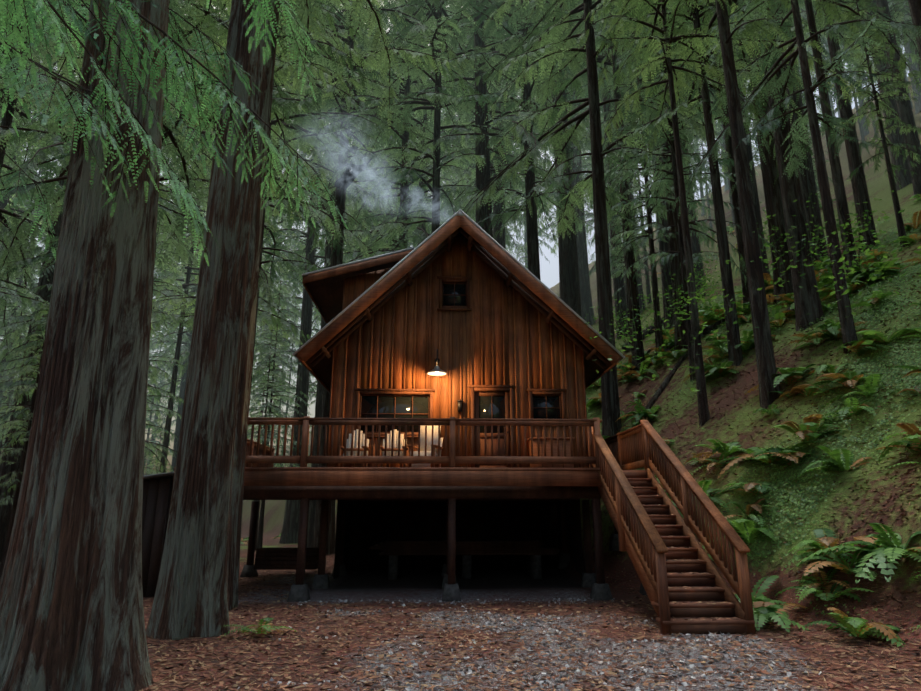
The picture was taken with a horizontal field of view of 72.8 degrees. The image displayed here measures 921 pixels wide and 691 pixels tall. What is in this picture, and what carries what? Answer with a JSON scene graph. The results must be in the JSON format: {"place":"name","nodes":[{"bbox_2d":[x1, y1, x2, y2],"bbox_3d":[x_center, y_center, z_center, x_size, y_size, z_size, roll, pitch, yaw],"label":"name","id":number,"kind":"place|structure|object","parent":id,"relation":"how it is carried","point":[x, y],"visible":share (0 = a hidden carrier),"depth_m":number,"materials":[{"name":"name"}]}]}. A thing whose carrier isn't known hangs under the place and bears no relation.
{"place":"outdoors","nodes":[
{"label":"outdoors","id":0,"kind":"place"},
{"bbox_2d":[281,94,459,222],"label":"smoke","id":1,"kind":"object","parent":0,"point":[346,180],"visible":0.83,"depth_m":19.26,"materials":[{"name":"grey"}]},
{"bbox_2d":[0,0,908,473],"label":"sky","id":2,"kind":"structure","parent":0,"point":[549,271],"materials":[{"name":"white"}]},
{"bbox_2d":[141,76,920,690],"bbox_3d":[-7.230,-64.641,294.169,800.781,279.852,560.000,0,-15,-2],"label":"ground","id":3,"kind":"structure","parent":0,"point":[425,586],"depth_m":11.19,"materials":[{"name":"soil"}]},
{"bbox_2d":[0,310,30,451],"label":"young redwood","id":4,"kind":"object","parent":3,"relation":"on","point":[7,378],"visible":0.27,"depth_m":35.49,"materials":[{"name":"green plant"}]},
{"bbox_2d":[0,302,49,504],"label":"young redwood","id":5,"kind":"object","parent":3,"relation":"on","point":[27,388],"visible":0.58,"depth_m":15.88,"materials":[{"name":"green plant"}]},
{"bbox_2d":[0,2,49,298],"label":"redwood crown","id":6,"kind":"object","parent":3,"relation":"on","point":[3,249],"visible":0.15,"depth_m":19.65,"materials":[{"name":"green plant"}]},
{"bbox_2d":[0,125,56,440],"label":"redwood crown","id":7,"kind":"object","parent":3,"relation":"on","point":[2,337],"depth_m":46.61,"materials":[{"name":"green plant"}]},
{"bbox_2d":[0,124,58,441],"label":"redwood crown","id":8,"kind":"object","parent":3,"relation":"on","point":[3,335],"visible":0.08,"depth_m":43.70,"materials":[{"name":"green plant"}]},
{"bbox_2d":[0,44,59,195],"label":"redwood crown","id":9,"kind":"object","parent":3,"relation":"on","point":[32,172],"visible":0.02,"depth_m":27.07,"materials":[{"name":"green plant"}]},
{"bbox_2d":[0,33,70,272],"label":"redwood crown","id":10,"kind":"object","parent":3,"relation":"on","point":[21,210],"visible":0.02,"depth_m":35.56,"materials":[{"name":"green plant"}]},
{"bbox_2d":[0,138,150,449],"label":"young redwood","id":11,"kind":"object","parent":3,"relation":"on","point":[42,256],"visible":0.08,"depth_m":17.75,"materials":[{"name":"green plant"}]},
{"bbox_2d":[0,146,180,370],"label":"redwood crown","id":12,"kind":"object","parent":3,"relation":"on","point":[40,221],"depth_m":35.29,"materials":[{"name":"green plant"}]},
{"bbox_2d":[1,8,192,185],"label":"redwood crown","id":13,"kind":"object","parent":3,"relation":"on","point":[34,56],"visible":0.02,"depth_m":31.18,"materials":[{"name":"green plant"}]},
{"bbox_2d":[0,3,211,177],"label":"redwood crown","id":14,"kind":"object","parent":3,"relation":"on","point":[199,158],"visible":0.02,"depth_m":27.18,"materials":[{"name":"green plant"}]},
{"bbox_2d":[27,141,194,346],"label":"redwood crown","id":15,"kind":"object","parent":3,"relation":"on","point":[158,282],"depth_m":59.36,"materials":[{"name":"green plant"}]},
{"bbox_2d":[0,0,268,285],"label":"redwood crown","id":16,"kind":"object","parent":3,"relation":"on","point":[49,184],"visible":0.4,"depth_m":17.85,"materials":[{"name":"green plant"}]},
{"bbox_2d":[0,0,279,690],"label":"redwood trunks","id":17,"kind":"object","parent":3,"relation":"on","point":[71,607],"visible":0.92,"depth_m":6.75,"materials":[{"name":"brown plant"}]},
{"bbox_2d":[142,472,173,596],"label":"wood shed","id":18,"kind":"structure","parent":3,"relation":"on","point":[157,493],"depth_m":12.31,"materials":[{"name":"wood"}]},
{"bbox_2d":[144,418,175,474],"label":"young redwood","id":19,"kind":"object","parent":3,"relation":"on","point":[151,460],"visible":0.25,"depth_m":35.69,"materials":[{"name":"green plant"}]},
{"bbox_2d":[144,295,178,473],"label":"redwood crown","id":20,"kind":"object","parent":3,"relation":"on","point":[156,402],"visible":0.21,"depth_m":78.03,"materials":[{"name":"green plant"}]},
{"bbox_2d":[146,296,184,421],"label":"redwood crown","id":21,"kind":"object","parent":3,"relation":"on","point":[149,383],"visible":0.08,"depth_m":88.89,"materials":[{"name":"green plant"}]},
{"bbox_2d":[0,0,336,272],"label":"redwood crown","id":22,"kind":"object","parent":3,"relation":"on","point":[35,136],"visible":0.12,"depth_m":19.43,"materials":[{"name":"green plant"}]},
{"bbox_2d":[8,0,328,101],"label":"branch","id":23,"kind":"object","parent":3,"relation":"on","point":[308,15],"visible":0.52,"depth_m":13.03,"materials":[{"name":"green plant"}]},
{"bbox_2d":[144,204,195,474],"bbox_3d":[-11.988,-0.356,24.063,3.512,11.414,5.087,-11,-18,35],"label":"young redwood","id":24,"kind":"object","parent":3,"relation":"on","point":[155,369],"visible":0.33,"depth_m":24.17,"materials":[{"name":"green plant"}]},
{"bbox_2d":[148,144,192,384],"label":"redwood crown","id":25,"kind":"object","parent":3,"relation":"on","point":[167,312],"visible":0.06,"depth_m":50.53,"materials":[{"name":"green plant"}]},
{"bbox_2d":[0,0,348,266],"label":"redwood sprays","id":26,"kind":"object","parent":3,"relation":"on","point":[17,8],"visible":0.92,"depth_m":6.73,"materials":[{"name":"green"}]},
{"bbox_2d":[147,153,207,407],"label":"redwood crown","id":27,"kind":"object","parent":3,"relation":"on","point":[163,387],"depth_m":62.22,"materials":[{"name":"green plant"}]},
{"bbox_2d":[150,154,266,380],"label":"redwood crown","id":28,"kind":"object","parent":3,"relation":"on","point":[173,333],"visible":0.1,"depth_m":56.16,"materials":[{"name":"green plant"}]},
{"bbox_2d":[43,0,383,249],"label":"redwood crown","id":29,"kind":"object","parent":3,"relation":"on","point":[340,56],"visible":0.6,"depth_m":20.50,"materials":[{"name":"green plant"}]},
{"bbox_2d":[153,5,300,364],"bbox_3d":[-15.445,-12.958,39.242,12.554,29.096,10.487,1,-15,-3],"label":"redwood crown","id":30,"kind":"object","parent":3,"relation":"on","point":[193,286],"visible":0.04,"depth_m":36.79,"materials":[{"name":"green plant"}]},
{"bbox_2d":[151,4,305,376],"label":"redwood crown","id":31,"kind":"object","parent":3,"relation":"on","point":[193,294],"visible":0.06,"depth_m":41.00,"materials":[{"name":"green plant"}]},
{"bbox_2d":[159,152,323,399],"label":"redwood crown","id":32,"kind":"object","parent":3,"relation":"on","point":[183,356],"depth_m":47.27,"materials":[{"name":"green plant"}]},
{"bbox_2d":[150,0,388,347],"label":"redwood crown","id":33,"kind":"object","parent":3,"relation":"on","point":[268,316],"visible":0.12,"depth_m":26.51,"materials":[{"name":"green plant"}]},
{"bbox_2d":[247,330,292,450],"bbox_3d":[-12.604,3.089,39.965,4.199,8.372,3.906,-11,-18,35],"label":"young redwood","id":34,"kind":"object","parent":3,"relation":"on","point":[266,391],"visible":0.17,"depth_m":39.72,"materials":[{"name":"green plant"}]},
{"bbox_2d":[247,330,294,466],"bbox_3d":[-8.829,2.862,27.781,2.951,7.482,2.453,6,-16,-23],"label":"young redwood","id":35,"kind":"object","parent":3,"relation":"on","point":[256,396],"visible":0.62,"depth_m":28.30,"materials":[{"name":"green plant"}]},
{"bbox_2d":[253,281,296,412],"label":"redwood crown","id":36,"kind":"object","parent":3,"relation":"on","point":[286,374],"visible":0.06,"depth_m":87.62,"materials":[{"name":"green plant"}]},
{"bbox_2d":[250,222,302,402],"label":"redwood crown","id":37,"kind":"object","parent":3,"relation":"on","point":[262,266],"visible":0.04,"depth_m":53.93,"materials":[{"name":"green plant"}]},
{"bbox_2d":[248,281,310,466],"bbox_3d":[-8.633,1.659,28.652,4.108,9.791,4.141,10,-18,-33],"label":"young redwood","id":38,"kind":"object","parent":3,"relation":"on","point":[274,350],"visible":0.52,"depth_m":28.81,"materials":[{"name":"green plant"}]},
{"bbox_2d":[161,0,404,301],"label":"redwood crown","id":39,"kind":"object","parent":3,"relation":"on","point":[321,215],"visible":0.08,"depth_m":24.86,"materials":[{"name":"green plant"}]},
{"bbox_2d":[253,228,318,375],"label":"redwood crown","id":40,"kind":"object","parent":3,"relation":"on","point":[287,291],"visible":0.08,"depth_m":72.67,"materials":[{"name":"green plant"}]},
{"bbox_2d":[256,234,316,362],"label":"redwood crown","id":41,"kind":"object","parent":3,"relation":"on","point":[296,346],"visible":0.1,"depth_m":82.98,"materials":[{"name":"green plant"}]},
{"bbox_2d":[198,0,398,296],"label":"redwood crown","id":42,"kind":"object","parent":3,"relation":"on","point":[303,252],"visible":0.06,"depth_m":37.33,"materials":[{"name":"green plant"}]},
{"bbox_2d":[252,77,370,411],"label":"redwood crown","id":43,"kind":"object","parent":3,"relation":"on","point":[311,390],"visible":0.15,"depth_m":40.19,"materials":[{"name":"green plant"}]},
{"bbox_2d":[271,0,398,131],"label":"redwood crown","id":44,"kind":"object","parent":3,"relation":"on","point":[377,35],"visible":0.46,"depth_m":17.91,"materials":[{"name":"green plant"}]},
{"bbox_2d":[265,0,424,254],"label":"redwood crown","id":45,"kind":"object","parent":3,"relation":"on","point":[274,219],"visible":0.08,"depth_m":33.44,"materials":[{"name":"green plant"}]},
{"bbox_2d":[306,94,416,317],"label":"conifer tree","id":46,"kind":"object","parent":3,"relation":"on","point":[369,210],"visible":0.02,"depth_m":40.80,"materials":[{"name":"green plant"}]},
{"bbox_2d":[319,16,453,257],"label":"conifer tree","id":47,"kind":"object","parent":3,"relation":"on","point":[389,24],"depth_m":51.44,"materials":[{"name":"green plant"}]},
{"bbox_2d":[285,0,502,270],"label":"redwood crown","id":48,"kind":"object","parent":3,"relation":"on","point":[429,95],"visible":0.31,"depth_m":30.25,"materials":[{"name":"green plant"}]},
{"bbox_2d":[347,31,442,260],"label":"conifer tree","id":49,"kind":"object","parent":3,"relation":"on","point":[394,210],"depth_m":57.10,"materials":[{"name":"green plant"}]},
{"bbox_2d":[0,264,830,565],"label":"fallen logs","id":50,"kind":"object","parent":3,"relation":"on","point":[676,366],"visible":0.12,"depth_m":21.68,"materials":[{"name":"wood"}]},
{"bbox_2d":[323,0,533,211],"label":"conifer tree","id":51,"kind":"object","parent":3,"relation":"on","point":[442,131],"visible":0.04,"depth_m":39.13,"materials":[{"name":"green plant"}]},
{"bbox_2d":[0,0,907,579],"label":"tree trunks","id":52,"kind":"object","parent":3,"relation":"on","point":[654,292],"visible":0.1,"depth_m":20.65,"materials":[{"name":"brown plant"}]},
{"bbox_2d":[0,0,920,561],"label":"tree trunks","id":53,"kind":"object","parent":3,"relation":"on","point":[782,196],"visible":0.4,"depth_m":21.93,"materials":[{"name":"brown plant"}]},
{"bbox_2d":[9,2,309,237],"bbox_3d":[-12.032,-18.923,26.131,12.875,31.838,13.412,11,-19,-37],"label":"conifer tree","id":54,"kind":"object","parent":53,"relation":"attached to","point":[163,191],"visible":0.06,"depth_m":23.47,"materials":[{"name":"green plant"}]},
{"bbox_2d":[284,0,548,261],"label":"conifer tree","id":55,"kind":"object","parent":53,"relation":"attached to","point":[409,41],"visible":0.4,"depth_m":29.15,"materials":[{"name":"green plant"}]},
{"bbox_2d":[507,0,693,154],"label":"conifer tree","id":56,"kind":"object","parent":53,"relation":"attached to","point":[599,59],"visible":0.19,"depth_m":26.92,"materials":[{"name":"green plant"}]},
{"bbox_2d":[534,0,689,131],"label":"redwood crown","id":57,"kind":"object","parent":53,"relation":"attached to","point":[587,118],"depth_m":35.78,"materials":[{"name":"green plant"}]},
{"bbox_2d":[0,1,920,474],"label":"tree trunks","id":58,"kind":"object","parent":3,"relation":"on","point":[184,375],"visible":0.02,"depth_m":59.99,"materials":[{"name":"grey plant"}]},
{"bbox_2d":[0,1,84,372],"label":"redwood crown","id":59,"kind":"object","parent":58,"relation":"attached to","point":[8,295],"visible":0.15,"depth_m":21.84,"materials":[{"name":"green plant"}]},
{"bbox_2d":[212,0,495,248],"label":"redwood crown","id":60,"kind":"object","parent":58,"relation":"attached to","point":[419,60],"visible":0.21,"depth_m":28.14,"materials":[{"name":"green plant"}]},
{"bbox_2d":[462,0,717,241],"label":"redwood crown","id":61,"kind":"object","parent":58,"relation":"attached to","point":[549,31],"visible":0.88,"depth_m":23.70,"materials":[{"name":"green plant"}]},
{"bbox_2d":[563,0,825,163],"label":"conifer tree","id":62,"kind":"object","parent":58,"relation":"attached to","point":[619,18],"visible":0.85,"depth_m":18.86,"materials":[{"name":"green plant"}]},
{"bbox_2d":[622,0,920,162],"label":"redwood crown","id":63,"kind":"object","parent":58,"relation":"attached to","point":[755,25],"visible":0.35,"depth_m":17.82,"materials":[{"name":"green plant"}]},
{"bbox_2d":[672,0,920,218],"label":"redwood crown","id":64,"kind":"object","parent":58,"relation":"attached to","point":[772,123],"visible":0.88,"depth_m":17.06,"materials":[{"name":"green plant"}]},
{"bbox_2d":[410,2,517,208],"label":"conifer tree","id":65,"kind":"object","parent":3,"relation":"on","point":[442,180],"depth_m":58.59,"materials":[{"name":"green plant"}]},
{"bbox_2d":[173,416,755,634],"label":"deck and stairs","id":66,"kind":"structure","parent":3,"relation":"on","point":[447,521],"depth_m":11.99,"materials":[{"name":"brown wood"}]},
{"bbox_2d":[338,429,369,466],"bbox_3d":[-2.312,2.281,13.623,0.620,1.000,0.810,0,-15,-2],"label":"deck chair","id":67,"kind":"object","parent":66,"relation":"on","point":[355,444],"visible":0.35,"depth_m":13.89,"materials":[{"name":"white wood"}]},
{"bbox_2d":[379,429,407,466],"bbox_3d":[-1.463,2.288,13.651,0.620,1.000,0.810,0,-15,-2],"label":"deck chair","id":68,"kind":"object","parent":66,"relation":"on","point":[395,448],"visible":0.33,"depth_m":13.92,"materials":[{"name":"white wood"}]},
{"bbox_2d":[407,425,442,466],"bbox_3d":[-0.736,2.203,13.427,0.620,1.050,0.830,-3,-15,12],"label":"deck chair","id":69,"kind":"object","parent":66,"relation":"on","point":[429,440],"visible":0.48,"depth_m":13.55,"materials":[{"name":"fabric"}]},
{"bbox_2d":[292,209,624,467],"bbox_3d":[-0.287,0.538,18.478,7.735,7.350,8.875,0,-15,-2],"label":"cabin","id":70,"kind":"object","parent":66,"relation":"on","point":[502,330],"visible":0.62,"depth_m":14.84,"materials":[{"name":"brown wood"}]},
{"bbox_2d":[427,349,445,375],"bbox_3d":[-0.543,0.383,14.476,0.440,0.632,0.770,0,-15,-2],"label":"barn lamp","id":71,"kind":"object","parent":70,"relation":"attached to","point":[436,371],"visible":0.98,"depth_m":14.32,"materials":[{"name":"metal"}]},
{"bbox_2d":[418,4,551,263],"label":"conifer tree","id":72,"kind":"object","parent":3,"relation":"on","point":[521,217],"visible":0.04,"depth_m":52.58,"materials":[{"name":"green plant"}]},
{"bbox_2d":[445,45,537,249],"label":"redwood crown","id":73,"kind":"object","parent":3,"relation":"on","point":[518,219],"visible":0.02,"depth_m":44.96,"materials":[{"name":"green plant"}]},
{"bbox_2d":[385,0,602,252],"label":"redwood crown","id":74,"kind":"object","parent":3,"relation":"on","point":[443,159],"visible":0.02,"depth_m":36.91,"materials":[{"name":"green plant"}]},
{"bbox_2d":[363,0,629,223],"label":"redwood crown","id":75,"kind":"object","parent":3,"relation":"on","point":[508,117],"visible":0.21,"depth_m":30.39,"materials":[{"name":"green plant"}]},
{"bbox_2d":[489,138,524,256],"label":"conifer tree","id":76,"kind":"object","parent":3,"relation":"on","point":[511,227],"visible":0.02,"depth_m":87.65,"materials":[{"name":"green plant"}]},
{"bbox_2d":[133,228,920,690],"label":"fallen leaves","id":77,"kind":"object","parent":3,"relation":"on","point":[609,670],"visible":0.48,"depth_m":7.49,"materials":[{"name":"plant"}]},
{"bbox_2d":[427,0,630,130],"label":"conifer tree","id":78,"kind":"object","parent":3,"relation":"on","point":[505,87],"visible":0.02,"depth_m":33.85,"materials":[{"name":"green plant"}]},
{"bbox_2d":[238,597,822,690],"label":"gravel stones","id":79,"kind":"object","parent":3,"relation":"on","point":[621,672],"visible":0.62,"depth_m":7.17,"materials":[{"name":"gravel"}]},
{"bbox_2d":[505,148,556,261],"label":"conifer tree","id":80,"kind":"object","parent":3,"relation":"on","point":[545,244],"visible":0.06,"depth_m":95.16,"materials":[{"name":"green plant"}]},
{"bbox_2d":[431,0,645,242],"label":"redwood crown","id":81,"kind":"object","parent":3,"relation":"on","point":[526,136],"visible":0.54,"depth_m":27.91,"materials":[{"name":"green plant"}]},
{"bbox_2d":[456,1,630,142],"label":"conifer tree","id":82,"kind":"object","parent":3,"relation":"on","point":[461,116],"visible":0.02,"depth_m":37.69,"materials":[{"name":"green plant"}]},
{"bbox_2d":[523,131,591,253],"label":"conifer tree","id":83,"kind":"object","parent":3,"relation":"on","point":[551,227],"visible":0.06,"depth_m":69.80,"materials":[{"name":"green plant"}]},
{"bbox_2d":[521,65,603,218],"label":"conifer tree","id":84,"kind":"object","parent":3,"relation":"on","point":[586,163],"visible":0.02,"depth_m":54.46,"materials":[{"name":"green plant"}]},
{"bbox_2d":[218,176,920,646],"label":"ferns","id":85,"kind":"object","parent":3,"relation":"on","point":[882,546],"visible":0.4,"depth_m":12.33,"materials":[{"name":"plant"}]},
{"bbox_2d":[571,108,619,277],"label":"young redwood","id":86,"kind":"object","parent":3,"relation":"on","point":[590,221],"visible":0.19,"depth_m":41.46,"materials":[{"name":"green plant"}]},
{"bbox_2d":[540,1,651,175],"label":"redwood crown","id":87,"kind":"object","parent":3,"relation":"on","point":[573,93],"depth_m":40.07,"materials":[{"name":"green plant"}]},
{"bbox_2d":[595,103,659,296],"bbox_3d":[7.282,-6.623,28.173,2.953,9.406,3.845,0,-15,1],"label":"young redwood","id":88,"kind":"object","parent":3,"relation":"on","point":[618,270],"visible":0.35,"depth_m":27.75,"materials":[{"name":"green plant"}]},
{"bbox_2d":[604,74,662,223],"bbox_3d":[10.928,-12.487,38.297,4.664,10.896,4.853,-7,-17,26],"label":"young redwood","id":89,"kind":"object","parent":3,"relation":"on","point":[641,181],"visible":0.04,"depth_m":38.08,"materials":[{"name":"green plant"}]},
{"bbox_2d":[586,0,700,279],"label":"young redwood","id":90,"kind":"object","parent":3,"relation":"on","point":[617,179],"visible":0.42,"depth_m":24.20,"materials":[{"name":"green plant"}]},
{"bbox_2d":[493,0,820,147],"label":"conifer tree","id":91,"kind":"object","parent":3,"relation":"on","point":[711,90],"visible":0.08,"depth_m":27.01,"materials":[{"name":"green plant"}]},
{"bbox_2d":[547,14,810,201],"bbox_3d":[9.302,-21.382,31.505,11.661,28.762,10.835,-13,-20,40],"label":"redwood crown","id":92,"kind":"object","parent":3,"relation":"on","point":[605,81],"visible":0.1,"depth_m":30.54,"materials":[{"name":"green plant"}]},
{"bbox_2d":[604,0,778,288],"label":"young redwood","id":93,"kind":"object","parent":3,"relation":"on","point":[665,179],"visible":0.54,"depth_m":20.69,"materials":[{"name":"green plant"}]},
{"bbox_2d":[689,124,727,204],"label":"young redwood","id":94,"kind":"object","parent":3,"relation":"on","point":[699,150],"visible":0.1,"depth_m":57.89,"materials":[{"name":"green plant"}]},
{"bbox_2d":[702,79,726,172],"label":"young redwood","id":95,"kind":"object","parent":3,"relation":"on","point":[720,126],"visible":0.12,"depth_m":49.61,"materials":[{"name":"green plant"}]},
{"bbox_2d":[603,0,835,208],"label":"conifer tree","id":96,"kind":"object","parent":3,"relation":"on","point":[694,100],"visible":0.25,"depth_m":20.44,"materials":[{"name":"green plant"}]},
{"bbox_2d":[585,190,920,428],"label":"shrub","id":97,"kind":"object","parent":3,"relation":"on","point":[852,248],"depth_m":15.49,"materials":[{"name":"plant"}]},
{"bbox_2d":[586,213,920,621],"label":"ground cover","id":98,"kind":"object","parent":3,"relation":"on","point":[903,393],"visible":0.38,"depth_m":12.38,"materials":[{"name":"green plant"}]},
{"bbox_2d":[713,0,847,95],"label":"tree","id":99,"kind":"object","parent":3,"relation":"on","point":[813,80],"visible":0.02,"depth_m":30.25,"materials":[{"name":"green plant"}]},
{"bbox_2d":[801,94,834,206],"bbox_3d":[15.660,-8.707,28.206,1.943,5.947,2.340,-11,-19,37],"label":"young redwood","id":100,"kind":"object","parent":3,"relation":"on","point":[814,169],"visible":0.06,"depth_m":27.98,"materials":[{"name":"brown plant"}]},
{"bbox_2d":[804,41,837,136],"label":"young redwood","id":101,"kind":"object","parent":3,"relation":"on","point":[820,110],"visible":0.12,"depth_m":66.62,"materials":[{"name":"green plant"}]},
{"bbox_2d":[803,0,851,58],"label":"tree","id":102,"kind":"object","parent":3,"relation":"on","point":[806,28],"visible":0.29,"depth_m":23.25,"materials":[{"name":"green plant"}]},
{"bbox_2d":[788,0,920,110],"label":"redwood crown","id":103,"kind":"object","parent":3,"relation":"on","point":[887,18],"visible":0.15,"depth_m":24.89,"materials":[{"name":"green plant"}]},
{"bbox_2d":[824,0,920,189],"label":"young redwood","id":104,"kind":"object","parent":3,"relation":"on","point":[865,92],"visible":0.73,"depth_m":20.66,"materials":[{"name":"green plant"}]},
{"bbox_2d":[842,0,920,78],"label":"young redwood","id":105,"kind":"object","parent":3,"relation":"on","point":[898,5],"visible":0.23,"depth_m":28.28,"materials":[{"name":"green plant"}]},
{"bbox_2d":[677,0,843,45],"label":"tree","id":106,"kind":"object","parent":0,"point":[840,36],"depth_m":22.44,"materials":[{"name":"green plant"}]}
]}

